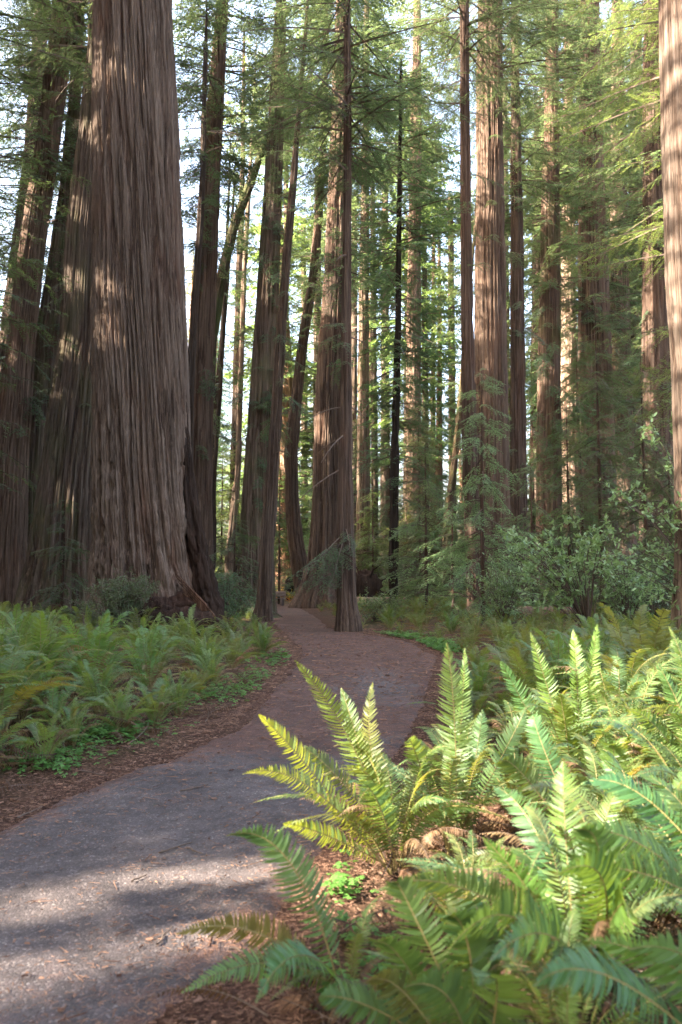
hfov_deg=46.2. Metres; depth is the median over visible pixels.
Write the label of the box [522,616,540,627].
sword fern
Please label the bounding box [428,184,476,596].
redwood tree
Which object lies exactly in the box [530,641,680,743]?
sword fern
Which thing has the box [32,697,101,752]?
sword fern
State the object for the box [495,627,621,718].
sword fern
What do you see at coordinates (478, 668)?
sword fern
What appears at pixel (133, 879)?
twig
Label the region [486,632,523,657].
sword fern
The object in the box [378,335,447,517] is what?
redwood tree
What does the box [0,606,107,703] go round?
sword fern
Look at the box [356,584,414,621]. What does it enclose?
shrub
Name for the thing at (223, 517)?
young conifer
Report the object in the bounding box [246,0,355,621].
redwood tree
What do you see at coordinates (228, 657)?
sword fern
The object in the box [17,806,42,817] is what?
twig
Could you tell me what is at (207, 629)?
sword fern
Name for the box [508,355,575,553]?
young conifer
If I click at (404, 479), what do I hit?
redwood tree
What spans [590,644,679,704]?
sword fern
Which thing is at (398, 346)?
hemlock tree
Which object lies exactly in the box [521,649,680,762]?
sword fern
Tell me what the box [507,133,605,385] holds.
redwood tree
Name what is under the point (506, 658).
sword fern
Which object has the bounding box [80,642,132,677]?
sword fern
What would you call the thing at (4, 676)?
sword fern
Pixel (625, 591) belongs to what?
broadleaf bush
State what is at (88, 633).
sword fern
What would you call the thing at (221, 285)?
redwood tree
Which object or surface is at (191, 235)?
sky
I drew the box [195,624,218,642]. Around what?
sword fern
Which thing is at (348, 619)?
redwood tree
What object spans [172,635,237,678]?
sword fern
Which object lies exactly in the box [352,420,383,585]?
young conifer
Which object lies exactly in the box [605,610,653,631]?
sword fern
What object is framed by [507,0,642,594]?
redwood tree
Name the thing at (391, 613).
sword fern
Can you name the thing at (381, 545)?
young conifer
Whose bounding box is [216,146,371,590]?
redwood tree
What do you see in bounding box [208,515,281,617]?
young conifer
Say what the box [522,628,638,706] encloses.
sword fern
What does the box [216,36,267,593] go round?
redwood tree
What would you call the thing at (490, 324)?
redwood tree
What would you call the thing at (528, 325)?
redwood tree
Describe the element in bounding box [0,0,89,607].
redwood tree
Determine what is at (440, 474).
redwood tree
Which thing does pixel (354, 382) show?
redwood tree
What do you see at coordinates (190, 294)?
redwood tree
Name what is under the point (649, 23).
redwood tree
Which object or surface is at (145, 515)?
redwood tree
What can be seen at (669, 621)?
sword fern
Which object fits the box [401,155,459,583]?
redwood tree
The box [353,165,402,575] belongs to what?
redwood tree
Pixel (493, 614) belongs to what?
sword fern
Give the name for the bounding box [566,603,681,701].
sword fern
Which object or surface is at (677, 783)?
sword fern
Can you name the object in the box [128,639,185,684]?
sword fern
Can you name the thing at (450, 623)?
sword fern
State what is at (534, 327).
redwood tree
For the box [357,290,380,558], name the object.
redwood tree
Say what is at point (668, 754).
sword fern
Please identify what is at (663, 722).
sword fern
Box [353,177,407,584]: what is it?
redwood tree
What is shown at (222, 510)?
young conifer
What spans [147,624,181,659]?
sword fern
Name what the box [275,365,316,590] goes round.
young conifer
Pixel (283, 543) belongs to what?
young conifer
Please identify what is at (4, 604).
sword fern
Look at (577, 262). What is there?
redwood tree
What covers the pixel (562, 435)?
young conifer
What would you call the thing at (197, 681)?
sword fern
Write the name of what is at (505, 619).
sword fern
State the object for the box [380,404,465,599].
young conifer
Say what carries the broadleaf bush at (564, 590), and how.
on the ground at (326, 616)
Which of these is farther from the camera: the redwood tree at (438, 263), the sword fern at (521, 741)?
the redwood tree at (438, 263)
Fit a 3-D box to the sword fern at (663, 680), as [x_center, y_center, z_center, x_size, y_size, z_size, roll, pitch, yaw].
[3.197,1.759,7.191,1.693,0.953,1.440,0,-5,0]
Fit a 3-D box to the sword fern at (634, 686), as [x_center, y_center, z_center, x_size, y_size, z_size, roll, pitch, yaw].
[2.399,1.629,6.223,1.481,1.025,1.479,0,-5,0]
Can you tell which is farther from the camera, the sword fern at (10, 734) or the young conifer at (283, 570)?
the young conifer at (283, 570)
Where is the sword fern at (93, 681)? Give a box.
[37,659,140,716]
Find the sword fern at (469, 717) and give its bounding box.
[436,704,501,752]
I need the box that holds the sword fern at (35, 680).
[2,659,78,725]
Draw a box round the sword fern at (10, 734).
[0,695,51,768]
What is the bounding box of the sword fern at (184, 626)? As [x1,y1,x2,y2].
[162,604,213,650]
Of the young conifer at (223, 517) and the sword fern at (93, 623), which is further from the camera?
the young conifer at (223, 517)
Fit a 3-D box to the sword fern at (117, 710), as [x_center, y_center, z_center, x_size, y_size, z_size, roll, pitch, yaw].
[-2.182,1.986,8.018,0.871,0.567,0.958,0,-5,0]
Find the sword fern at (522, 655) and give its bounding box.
[483,642,553,693]
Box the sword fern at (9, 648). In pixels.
[0,632,114,713]
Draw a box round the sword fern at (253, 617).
[247,613,261,624]
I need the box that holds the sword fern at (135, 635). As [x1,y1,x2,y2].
[107,612,193,674]
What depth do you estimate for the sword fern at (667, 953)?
2.15 m
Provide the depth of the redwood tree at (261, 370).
36.44 m
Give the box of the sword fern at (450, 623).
[434,611,466,633]
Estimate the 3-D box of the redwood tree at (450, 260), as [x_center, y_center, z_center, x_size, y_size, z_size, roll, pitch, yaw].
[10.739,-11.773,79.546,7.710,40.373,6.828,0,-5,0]
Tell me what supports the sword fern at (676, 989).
on the ground at (326, 616)
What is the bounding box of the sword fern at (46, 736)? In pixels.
[0,710,83,770]
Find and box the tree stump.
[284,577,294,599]
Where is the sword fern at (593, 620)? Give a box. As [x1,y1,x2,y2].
[533,613,621,645]
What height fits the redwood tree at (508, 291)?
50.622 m
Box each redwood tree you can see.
[0,0,88,545]
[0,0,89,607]
[0,0,92,498]
[0,0,211,618]
[0,1,87,380]
[0,265,6,312]
[75,0,236,636]
[172,0,323,568]
[173,0,276,458]
[185,57,336,425]
[185,252,228,543]
[192,131,254,571]
[209,0,369,614]
[213,179,257,453]
[216,4,265,572]
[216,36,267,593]
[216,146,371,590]
[216,313,231,515]
[216,418,229,557]
[217,344,231,516]
[221,0,472,631]
[239,205,313,578]
[245,117,314,305]
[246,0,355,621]
[260,0,383,593]
[265,0,445,608]
[283,172,354,398]
[283,217,324,544]
[291,192,324,504]
[305,0,431,570]
[322,205,370,539]
[353,60,461,526]
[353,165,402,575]
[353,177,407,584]
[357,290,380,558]
[369,0,475,590]
[376,0,604,614]
[378,0,564,619]
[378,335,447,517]
[392,129,459,564]
[392,216,436,577]
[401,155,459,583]
[401,265,464,577]
[405,233,460,516]
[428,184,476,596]
[430,191,474,578]
[432,0,601,600]
[456,399,465,576]
[460,73,531,471]
[470,0,642,597]
[503,0,626,546]
[504,103,577,542]
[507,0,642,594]
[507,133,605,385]
[509,196,577,443]
[529,124,641,360]
[542,0,671,442]
[555,0,673,600]
[560,0,670,594]
[576,43,629,313]
[603,35,642,553]
[626,87,673,556]
[658,0,681,630]
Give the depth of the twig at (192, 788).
6.00 m
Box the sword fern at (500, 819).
[466,741,592,831]
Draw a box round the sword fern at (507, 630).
[473,614,536,646]
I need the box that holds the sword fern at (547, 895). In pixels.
[395,762,681,1023]
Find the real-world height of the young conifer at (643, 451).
11.111 m
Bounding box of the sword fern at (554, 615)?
[549,606,569,624]
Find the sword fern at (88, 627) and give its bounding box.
[70,614,133,645]
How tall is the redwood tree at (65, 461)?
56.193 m
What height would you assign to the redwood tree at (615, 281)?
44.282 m
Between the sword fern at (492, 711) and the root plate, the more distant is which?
the root plate
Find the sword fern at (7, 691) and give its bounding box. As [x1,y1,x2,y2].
[0,641,87,737]
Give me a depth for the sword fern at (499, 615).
25.17 m
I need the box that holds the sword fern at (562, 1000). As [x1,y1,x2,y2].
[448,908,674,1023]
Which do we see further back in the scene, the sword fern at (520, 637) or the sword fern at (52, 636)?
the sword fern at (520, 637)
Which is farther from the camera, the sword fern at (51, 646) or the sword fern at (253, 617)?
the sword fern at (253, 617)
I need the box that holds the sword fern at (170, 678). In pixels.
[146,669,200,709]
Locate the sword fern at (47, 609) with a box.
[38,608,70,626]
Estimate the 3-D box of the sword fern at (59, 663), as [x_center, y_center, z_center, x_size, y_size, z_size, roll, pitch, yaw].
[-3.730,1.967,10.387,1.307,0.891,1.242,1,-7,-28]
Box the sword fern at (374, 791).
[242,660,509,884]
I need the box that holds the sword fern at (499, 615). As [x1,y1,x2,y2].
[491,608,515,620]
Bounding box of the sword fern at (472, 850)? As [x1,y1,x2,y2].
[428,830,509,908]
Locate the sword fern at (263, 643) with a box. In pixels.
[246,621,286,655]
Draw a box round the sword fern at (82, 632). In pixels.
[61,625,149,683]
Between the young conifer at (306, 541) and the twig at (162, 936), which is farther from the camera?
the young conifer at (306, 541)
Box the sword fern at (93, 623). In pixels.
[59,604,115,638]
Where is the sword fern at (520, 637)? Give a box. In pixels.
[505,630,551,659]
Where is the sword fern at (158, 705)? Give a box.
[114,679,194,728]
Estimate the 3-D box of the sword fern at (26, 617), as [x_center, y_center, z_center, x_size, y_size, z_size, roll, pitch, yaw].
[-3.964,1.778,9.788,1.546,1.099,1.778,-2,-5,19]
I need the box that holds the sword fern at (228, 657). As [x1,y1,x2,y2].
[215,628,263,669]
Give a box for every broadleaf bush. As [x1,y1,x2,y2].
[461,552,541,620]
[497,513,625,629]
[590,547,667,624]
[594,411,681,622]
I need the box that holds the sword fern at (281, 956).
[176,823,395,1023]
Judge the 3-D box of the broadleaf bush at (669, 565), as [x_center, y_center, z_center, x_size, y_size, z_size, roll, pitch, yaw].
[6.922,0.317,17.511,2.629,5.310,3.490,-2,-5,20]
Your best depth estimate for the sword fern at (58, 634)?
12.69 m
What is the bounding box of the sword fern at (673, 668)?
[647,666,681,695]
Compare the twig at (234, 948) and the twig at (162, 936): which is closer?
the twig at (234, 948)
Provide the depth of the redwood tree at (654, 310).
41.12 m
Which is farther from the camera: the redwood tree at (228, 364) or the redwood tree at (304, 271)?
the redwood tree at (304, 271)
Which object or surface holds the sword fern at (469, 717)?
on the ground at (326, 616)
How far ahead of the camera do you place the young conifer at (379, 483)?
104.50 m
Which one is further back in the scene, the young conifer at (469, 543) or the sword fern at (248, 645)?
the young conifer at (469, 543)
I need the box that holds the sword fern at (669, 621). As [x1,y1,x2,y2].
[635,611,681,644]
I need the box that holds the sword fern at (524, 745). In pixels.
[484,732,603,778]
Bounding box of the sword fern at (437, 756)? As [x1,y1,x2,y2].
[397,715,507,803]
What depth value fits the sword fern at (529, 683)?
8.00 m
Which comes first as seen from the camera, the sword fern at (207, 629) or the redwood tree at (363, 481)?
the sword fern at (207, 629)
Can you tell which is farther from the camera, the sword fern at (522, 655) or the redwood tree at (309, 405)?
the redwood tree at (309, 405)
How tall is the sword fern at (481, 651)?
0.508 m
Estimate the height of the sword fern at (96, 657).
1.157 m
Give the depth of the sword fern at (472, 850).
3.84 m
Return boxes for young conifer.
[28,486,88,618]
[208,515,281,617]
[213,448,232,598]
[215,448,275,593]
[216,435,245,566]
[216,458,241,580]
[274,467,294,603]
[274,518,291,590]
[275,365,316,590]
[275,458,354,597]
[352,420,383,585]
[355,488,404,596]
[369,372,432,594]
[370,432,400,552]
[376,441,465,610]
[376,473,434,597]
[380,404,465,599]
[398,480,495,620]
[417,360,571,624]
[428,530,466,601]
[431,357,465,594]
[454,313,535,593]
[459,463,597,619]
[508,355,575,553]
[517,305,669,611]
[519,407,634,604]
[535,336,636,596]
[561,356,673,615]
[595,442,673,624]
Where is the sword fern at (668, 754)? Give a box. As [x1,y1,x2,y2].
[563,712,681,816]
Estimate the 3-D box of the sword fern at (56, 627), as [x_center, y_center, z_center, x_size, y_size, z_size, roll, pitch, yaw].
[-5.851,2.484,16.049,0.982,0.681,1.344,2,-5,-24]
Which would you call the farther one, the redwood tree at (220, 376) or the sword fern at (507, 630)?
the redwood tree at (220, 376)
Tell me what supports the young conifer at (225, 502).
on the ground at (326, 616)
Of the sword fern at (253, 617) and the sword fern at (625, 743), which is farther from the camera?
the sword fern at (253, 617)
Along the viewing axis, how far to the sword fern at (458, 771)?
4.72 m
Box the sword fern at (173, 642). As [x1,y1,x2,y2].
[127,630,190,668]
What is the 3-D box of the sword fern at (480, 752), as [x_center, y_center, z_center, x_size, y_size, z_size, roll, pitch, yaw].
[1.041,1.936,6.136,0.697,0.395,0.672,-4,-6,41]
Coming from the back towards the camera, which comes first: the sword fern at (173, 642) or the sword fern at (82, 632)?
the sword fern at (173, 642)
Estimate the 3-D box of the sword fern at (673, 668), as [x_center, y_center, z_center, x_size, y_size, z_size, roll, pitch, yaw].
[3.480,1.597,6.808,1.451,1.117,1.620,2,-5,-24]
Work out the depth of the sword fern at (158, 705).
8.59 m
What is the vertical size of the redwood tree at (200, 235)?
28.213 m
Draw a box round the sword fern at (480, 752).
[432,738,495,786]
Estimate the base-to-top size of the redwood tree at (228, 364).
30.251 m
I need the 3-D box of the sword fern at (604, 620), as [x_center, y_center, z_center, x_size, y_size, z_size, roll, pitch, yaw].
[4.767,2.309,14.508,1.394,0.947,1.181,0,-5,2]
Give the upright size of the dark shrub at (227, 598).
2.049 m
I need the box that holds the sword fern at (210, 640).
[176,635,245,669]
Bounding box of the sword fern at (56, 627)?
[39,621,65,634]
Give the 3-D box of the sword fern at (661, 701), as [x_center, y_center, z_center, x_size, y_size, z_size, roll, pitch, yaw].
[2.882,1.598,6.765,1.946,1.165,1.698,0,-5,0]
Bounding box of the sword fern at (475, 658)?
[458,646,496,678]
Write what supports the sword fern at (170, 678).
on the ground at (326, 616)
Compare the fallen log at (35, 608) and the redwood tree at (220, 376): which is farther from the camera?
the redwood tree at (220, 376)
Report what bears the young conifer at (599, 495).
on the ground at (326, 616)
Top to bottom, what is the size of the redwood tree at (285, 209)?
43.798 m
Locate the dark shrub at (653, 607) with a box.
[600,554,673,624]
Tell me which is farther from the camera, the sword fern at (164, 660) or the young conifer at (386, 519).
the young conifer at (386, 519)
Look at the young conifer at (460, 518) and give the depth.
68.98 m
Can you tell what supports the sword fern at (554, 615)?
on the ground at (326, 616)
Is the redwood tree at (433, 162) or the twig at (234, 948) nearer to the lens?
the twig at (234, 948)
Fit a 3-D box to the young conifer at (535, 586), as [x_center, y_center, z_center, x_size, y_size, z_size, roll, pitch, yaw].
[7.388,1.482,31.120,5.717,6.817,4.354,0,-5,0]
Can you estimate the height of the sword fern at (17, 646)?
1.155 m
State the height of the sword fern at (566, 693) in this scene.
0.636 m
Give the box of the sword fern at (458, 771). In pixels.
[380,643,556,855]
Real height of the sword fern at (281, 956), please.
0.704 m
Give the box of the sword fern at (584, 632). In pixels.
[538,627,613,681]
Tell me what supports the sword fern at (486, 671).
on the ground at (326, 616)
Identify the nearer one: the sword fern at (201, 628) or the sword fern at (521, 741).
the sword fern at (521, 741)
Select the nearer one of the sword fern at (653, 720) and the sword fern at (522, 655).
the sword fern at (653, 720)
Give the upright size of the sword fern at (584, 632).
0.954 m
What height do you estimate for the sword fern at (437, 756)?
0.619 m
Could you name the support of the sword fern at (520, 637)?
on the ground at (326, 616)
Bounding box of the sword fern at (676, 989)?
[627,894,681,999]
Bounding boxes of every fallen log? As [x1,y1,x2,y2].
[10,604,61,615]
[356,597,414,608]
[515,606,573,617]
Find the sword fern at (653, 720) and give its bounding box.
[613,627,681,788]
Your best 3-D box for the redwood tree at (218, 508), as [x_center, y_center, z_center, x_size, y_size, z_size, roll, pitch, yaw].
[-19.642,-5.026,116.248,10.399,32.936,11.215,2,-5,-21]
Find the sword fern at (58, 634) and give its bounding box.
[38,632,80,663]
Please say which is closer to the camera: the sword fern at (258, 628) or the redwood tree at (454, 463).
the sword fern at (258, 628)
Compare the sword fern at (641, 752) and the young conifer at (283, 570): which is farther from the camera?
the young conifer at (283, 570)
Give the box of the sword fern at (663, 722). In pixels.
[642,683,681,802]
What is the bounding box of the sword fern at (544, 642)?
[535,632,555,652]
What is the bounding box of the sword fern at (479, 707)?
[406,672,522,731]
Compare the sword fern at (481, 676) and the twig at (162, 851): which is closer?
the twig at (162, 851)
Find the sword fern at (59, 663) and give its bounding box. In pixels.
[29,630,78,692]
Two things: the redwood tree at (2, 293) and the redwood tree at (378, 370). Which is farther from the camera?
the redwood tree at (378, 370)
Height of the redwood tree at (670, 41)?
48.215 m
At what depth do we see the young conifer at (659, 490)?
26.09 m
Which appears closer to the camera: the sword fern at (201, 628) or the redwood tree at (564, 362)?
the sword fern at (201, 628)
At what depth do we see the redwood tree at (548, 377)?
48.83 m
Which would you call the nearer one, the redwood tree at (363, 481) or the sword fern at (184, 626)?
the sword fern at (184, 626)
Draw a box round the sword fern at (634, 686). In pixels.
[554,656,681,775]
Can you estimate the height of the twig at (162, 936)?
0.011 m
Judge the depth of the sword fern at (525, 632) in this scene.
11.62 m
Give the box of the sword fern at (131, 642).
[105,627,169,663]
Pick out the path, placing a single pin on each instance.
(23, 923)
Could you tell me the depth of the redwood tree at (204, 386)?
38.87 m
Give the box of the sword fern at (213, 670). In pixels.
[169,647,239,685]
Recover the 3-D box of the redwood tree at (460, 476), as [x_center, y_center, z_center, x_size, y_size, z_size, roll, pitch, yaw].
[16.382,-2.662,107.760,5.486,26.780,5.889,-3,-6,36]
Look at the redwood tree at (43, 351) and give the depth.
36.40 m
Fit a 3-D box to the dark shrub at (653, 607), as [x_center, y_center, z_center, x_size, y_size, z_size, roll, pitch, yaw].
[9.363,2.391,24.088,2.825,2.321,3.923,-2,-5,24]
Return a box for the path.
[0,603,436,1023]
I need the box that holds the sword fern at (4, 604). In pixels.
[0,601,23,633]
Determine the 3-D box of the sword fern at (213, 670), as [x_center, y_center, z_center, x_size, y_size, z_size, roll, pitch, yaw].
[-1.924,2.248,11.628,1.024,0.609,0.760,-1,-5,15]
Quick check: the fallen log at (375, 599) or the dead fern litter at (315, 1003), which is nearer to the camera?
the dead fern litter at (315, 1003)
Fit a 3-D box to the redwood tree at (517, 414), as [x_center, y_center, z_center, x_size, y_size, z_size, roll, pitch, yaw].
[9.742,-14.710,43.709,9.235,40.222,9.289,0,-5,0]
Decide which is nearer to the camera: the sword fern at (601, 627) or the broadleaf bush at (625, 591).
the sword fern at (601, 627)
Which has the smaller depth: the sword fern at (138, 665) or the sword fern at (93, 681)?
the sword fern at (93, 681)
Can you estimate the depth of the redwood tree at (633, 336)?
65.18 m
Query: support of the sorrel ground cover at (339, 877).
on the ground at (326, 616)
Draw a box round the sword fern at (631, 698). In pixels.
[607,692,681,748]
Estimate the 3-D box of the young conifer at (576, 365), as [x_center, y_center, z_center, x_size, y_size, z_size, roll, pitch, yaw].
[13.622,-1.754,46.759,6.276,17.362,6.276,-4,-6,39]
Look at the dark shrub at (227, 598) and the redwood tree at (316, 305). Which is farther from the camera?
the redwood tree at (316, 305)
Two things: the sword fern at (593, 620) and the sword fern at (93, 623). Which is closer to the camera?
the sword fern at (593, 620)
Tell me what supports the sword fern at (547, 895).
on the ground at (326, 616)
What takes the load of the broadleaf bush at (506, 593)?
on the ground at (326, 616)
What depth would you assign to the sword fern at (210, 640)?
13.13 m
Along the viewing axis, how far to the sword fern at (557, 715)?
5.56 m
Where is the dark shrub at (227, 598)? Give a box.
[215,565,255,621]
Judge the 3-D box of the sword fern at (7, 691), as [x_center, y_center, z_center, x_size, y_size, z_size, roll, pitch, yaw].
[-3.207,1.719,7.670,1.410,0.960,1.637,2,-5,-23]
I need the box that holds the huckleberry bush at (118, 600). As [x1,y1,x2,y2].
[63,565,164,635]
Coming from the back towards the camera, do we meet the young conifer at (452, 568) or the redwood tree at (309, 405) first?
the redwood tree at (309, 405)
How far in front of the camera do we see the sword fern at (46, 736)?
6.76 m
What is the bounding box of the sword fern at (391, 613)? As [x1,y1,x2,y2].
[377,604,405,627]
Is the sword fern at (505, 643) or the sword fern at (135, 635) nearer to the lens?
the sword fern at (135, 635)
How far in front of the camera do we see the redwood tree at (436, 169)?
63.68 m
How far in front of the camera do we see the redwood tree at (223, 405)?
150.42 m
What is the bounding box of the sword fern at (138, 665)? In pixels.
[103,625,183,690]
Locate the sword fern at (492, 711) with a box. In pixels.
[472,683,514,729]
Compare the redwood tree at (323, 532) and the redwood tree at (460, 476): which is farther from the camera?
the redwood tree at (460, 476)
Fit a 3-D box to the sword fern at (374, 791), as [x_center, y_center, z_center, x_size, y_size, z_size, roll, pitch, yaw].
[0.186,1.368,4.310,1.302,1.198,1.220,0,-5,0]
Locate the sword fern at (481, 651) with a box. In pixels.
[461,645,496,662]
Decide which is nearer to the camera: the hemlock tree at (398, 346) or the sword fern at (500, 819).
the sword fern at (500, 819)
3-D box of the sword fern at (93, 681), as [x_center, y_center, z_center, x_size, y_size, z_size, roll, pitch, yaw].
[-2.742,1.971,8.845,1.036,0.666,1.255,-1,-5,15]
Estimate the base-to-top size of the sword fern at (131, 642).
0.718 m
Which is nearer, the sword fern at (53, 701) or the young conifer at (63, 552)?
the sword fern at (53, 701)
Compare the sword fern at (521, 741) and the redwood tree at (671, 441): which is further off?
the redwood tree at (671, 441)
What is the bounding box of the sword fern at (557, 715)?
[498,624,657,802]
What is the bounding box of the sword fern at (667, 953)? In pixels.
[533,902,681,1023]
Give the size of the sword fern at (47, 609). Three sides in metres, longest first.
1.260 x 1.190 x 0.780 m
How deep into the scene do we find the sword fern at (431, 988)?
2.32 m
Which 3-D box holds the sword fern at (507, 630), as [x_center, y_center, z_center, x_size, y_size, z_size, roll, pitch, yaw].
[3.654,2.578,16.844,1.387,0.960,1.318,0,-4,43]
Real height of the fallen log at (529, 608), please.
0.457 m
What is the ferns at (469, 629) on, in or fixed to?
on the ground at (326, 616)
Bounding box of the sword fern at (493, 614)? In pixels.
[487,606,497,623]
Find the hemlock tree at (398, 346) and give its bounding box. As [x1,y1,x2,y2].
[310,49,475,609]
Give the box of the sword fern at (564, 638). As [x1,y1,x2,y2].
[521,629,622,678]
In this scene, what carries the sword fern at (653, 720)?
on the ground at (326, 616)
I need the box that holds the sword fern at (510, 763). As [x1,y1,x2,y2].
[453,713,681,894]
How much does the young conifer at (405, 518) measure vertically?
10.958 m
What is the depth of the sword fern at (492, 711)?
8.59 m
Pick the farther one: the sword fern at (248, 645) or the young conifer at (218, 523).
the young conifer at (218, 523)
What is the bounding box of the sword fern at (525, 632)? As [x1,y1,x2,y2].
[484,626,550,673]
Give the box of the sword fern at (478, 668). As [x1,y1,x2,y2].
[463,661,499,691]
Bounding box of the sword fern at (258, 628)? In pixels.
[246,622,264,639]
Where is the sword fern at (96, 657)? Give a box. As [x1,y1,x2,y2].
[33,609,156,699]
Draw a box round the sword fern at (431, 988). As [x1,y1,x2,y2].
[318,874,541,1023]
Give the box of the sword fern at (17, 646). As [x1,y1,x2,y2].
[0,633,57,673]
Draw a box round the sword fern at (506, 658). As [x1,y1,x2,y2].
[474,642,565,711]
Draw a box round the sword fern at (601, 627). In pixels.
[589,615,681,671]
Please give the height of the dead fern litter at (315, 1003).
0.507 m
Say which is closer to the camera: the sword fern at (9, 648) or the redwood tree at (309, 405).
the sword fern at (9, 648)
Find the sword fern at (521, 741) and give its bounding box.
[469,700,552,764]
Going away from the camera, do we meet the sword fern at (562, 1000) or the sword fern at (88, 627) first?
the sword fern at (562, 1000)
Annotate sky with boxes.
[0,0,643,541]
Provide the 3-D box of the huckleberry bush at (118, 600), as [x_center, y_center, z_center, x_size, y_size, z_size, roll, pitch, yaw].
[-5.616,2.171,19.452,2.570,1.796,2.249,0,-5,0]
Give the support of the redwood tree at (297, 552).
on the ground at (326, 616)
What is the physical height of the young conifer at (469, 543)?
9.579 m
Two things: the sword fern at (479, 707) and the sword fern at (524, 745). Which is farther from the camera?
the sword fern at (479, 707)
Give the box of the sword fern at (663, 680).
[639,665,681,706]
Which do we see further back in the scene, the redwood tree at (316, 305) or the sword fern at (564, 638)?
the redwood tree at (316, 305)
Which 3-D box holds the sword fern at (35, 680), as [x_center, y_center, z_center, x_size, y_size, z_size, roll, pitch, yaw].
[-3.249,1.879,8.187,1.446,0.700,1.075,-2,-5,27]
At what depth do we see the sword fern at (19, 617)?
10.64 m
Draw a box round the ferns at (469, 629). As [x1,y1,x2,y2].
[0,592,663,658]
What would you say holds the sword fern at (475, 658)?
on the ground at (326, 616)
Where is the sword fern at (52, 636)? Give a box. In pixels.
[31,621,66,675]
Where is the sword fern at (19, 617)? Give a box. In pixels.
[0,603,79,650]
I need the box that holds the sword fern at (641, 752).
[584,692,680,793]
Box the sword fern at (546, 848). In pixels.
[444,784,677,974]
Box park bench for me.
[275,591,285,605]
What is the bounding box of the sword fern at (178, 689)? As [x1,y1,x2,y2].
[153,677,206,718]
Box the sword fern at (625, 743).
[524,725,673,817]
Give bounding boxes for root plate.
[356,565,399,596]
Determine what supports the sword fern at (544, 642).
on the ground at (326, 616)
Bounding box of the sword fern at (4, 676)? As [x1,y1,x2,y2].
[0,636,59,740]
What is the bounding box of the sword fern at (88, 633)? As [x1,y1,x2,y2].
[68,620,119,651]
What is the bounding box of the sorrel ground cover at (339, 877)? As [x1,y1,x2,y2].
[0,622,483,1014]
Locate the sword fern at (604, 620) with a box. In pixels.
[601,614,632,642]
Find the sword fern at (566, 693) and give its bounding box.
[481,687,583,750]
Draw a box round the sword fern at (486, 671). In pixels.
[462,665,501,679]
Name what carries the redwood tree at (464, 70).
on the ground at (326, 616)
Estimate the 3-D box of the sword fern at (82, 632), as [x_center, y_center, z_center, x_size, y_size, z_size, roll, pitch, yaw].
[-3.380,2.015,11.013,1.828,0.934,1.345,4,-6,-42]
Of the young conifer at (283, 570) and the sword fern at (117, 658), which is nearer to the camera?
the sword fern at (117, 658)
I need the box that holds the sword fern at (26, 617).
[0,611,79,690]
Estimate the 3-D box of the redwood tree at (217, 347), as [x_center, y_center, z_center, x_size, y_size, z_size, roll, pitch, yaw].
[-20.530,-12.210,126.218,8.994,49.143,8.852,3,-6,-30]
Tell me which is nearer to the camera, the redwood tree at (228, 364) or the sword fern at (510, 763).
the sword fern at (510, 763)
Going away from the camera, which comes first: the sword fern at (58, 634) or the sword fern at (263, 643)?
the sword fern at (58, 634)
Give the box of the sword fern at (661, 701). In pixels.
[557,639,681,748]
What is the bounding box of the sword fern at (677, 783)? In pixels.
[514,747,681,937]
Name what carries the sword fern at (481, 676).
on the ground at (326, 616)
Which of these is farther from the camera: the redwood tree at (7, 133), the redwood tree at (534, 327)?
the redwood tree at (534, 327)
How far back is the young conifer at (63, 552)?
25.35 m
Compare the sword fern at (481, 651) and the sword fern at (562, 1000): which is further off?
the sword fern at (481, 651)
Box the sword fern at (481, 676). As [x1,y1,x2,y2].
[435,656,502,701]
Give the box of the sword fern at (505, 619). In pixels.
[491,613,517,625]
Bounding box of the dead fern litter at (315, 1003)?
[0,669,681,1023]
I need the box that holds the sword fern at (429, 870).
[372,831,523,967]
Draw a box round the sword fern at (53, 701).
[18,681,118,734]
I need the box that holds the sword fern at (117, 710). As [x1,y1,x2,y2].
[79,679,165,738]
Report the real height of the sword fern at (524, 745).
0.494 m
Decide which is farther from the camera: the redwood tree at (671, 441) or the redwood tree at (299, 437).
the redwood tree at (299, 437)
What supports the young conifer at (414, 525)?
on the ground at (326, 616)
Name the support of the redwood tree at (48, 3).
on the ground at (326, 616)
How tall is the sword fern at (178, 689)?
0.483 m
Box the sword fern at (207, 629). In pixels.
[163,607,221,666]
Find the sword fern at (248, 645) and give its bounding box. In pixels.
[222,634,259,663]
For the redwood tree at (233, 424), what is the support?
on the ground at (326, 616)
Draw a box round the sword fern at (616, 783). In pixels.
[554,763,681,917]
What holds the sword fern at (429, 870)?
on the ground at (326, 616)
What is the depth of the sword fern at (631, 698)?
6.08 m
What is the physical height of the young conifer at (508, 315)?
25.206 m
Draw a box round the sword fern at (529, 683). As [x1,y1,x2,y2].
[480,648,607,731]
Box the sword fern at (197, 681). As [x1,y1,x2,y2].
[174,667,219,698]
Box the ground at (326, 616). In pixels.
[0,592,681,1023]
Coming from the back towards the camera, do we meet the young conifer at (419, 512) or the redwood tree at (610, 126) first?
the redwood tree at (610, 126)
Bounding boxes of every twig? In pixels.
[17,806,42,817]
[131,874,146,881]
[156,925,171,944]
[159,842,192,852]
[180,784,207,790]
[185,847,202,853]
[229,947,242,951]

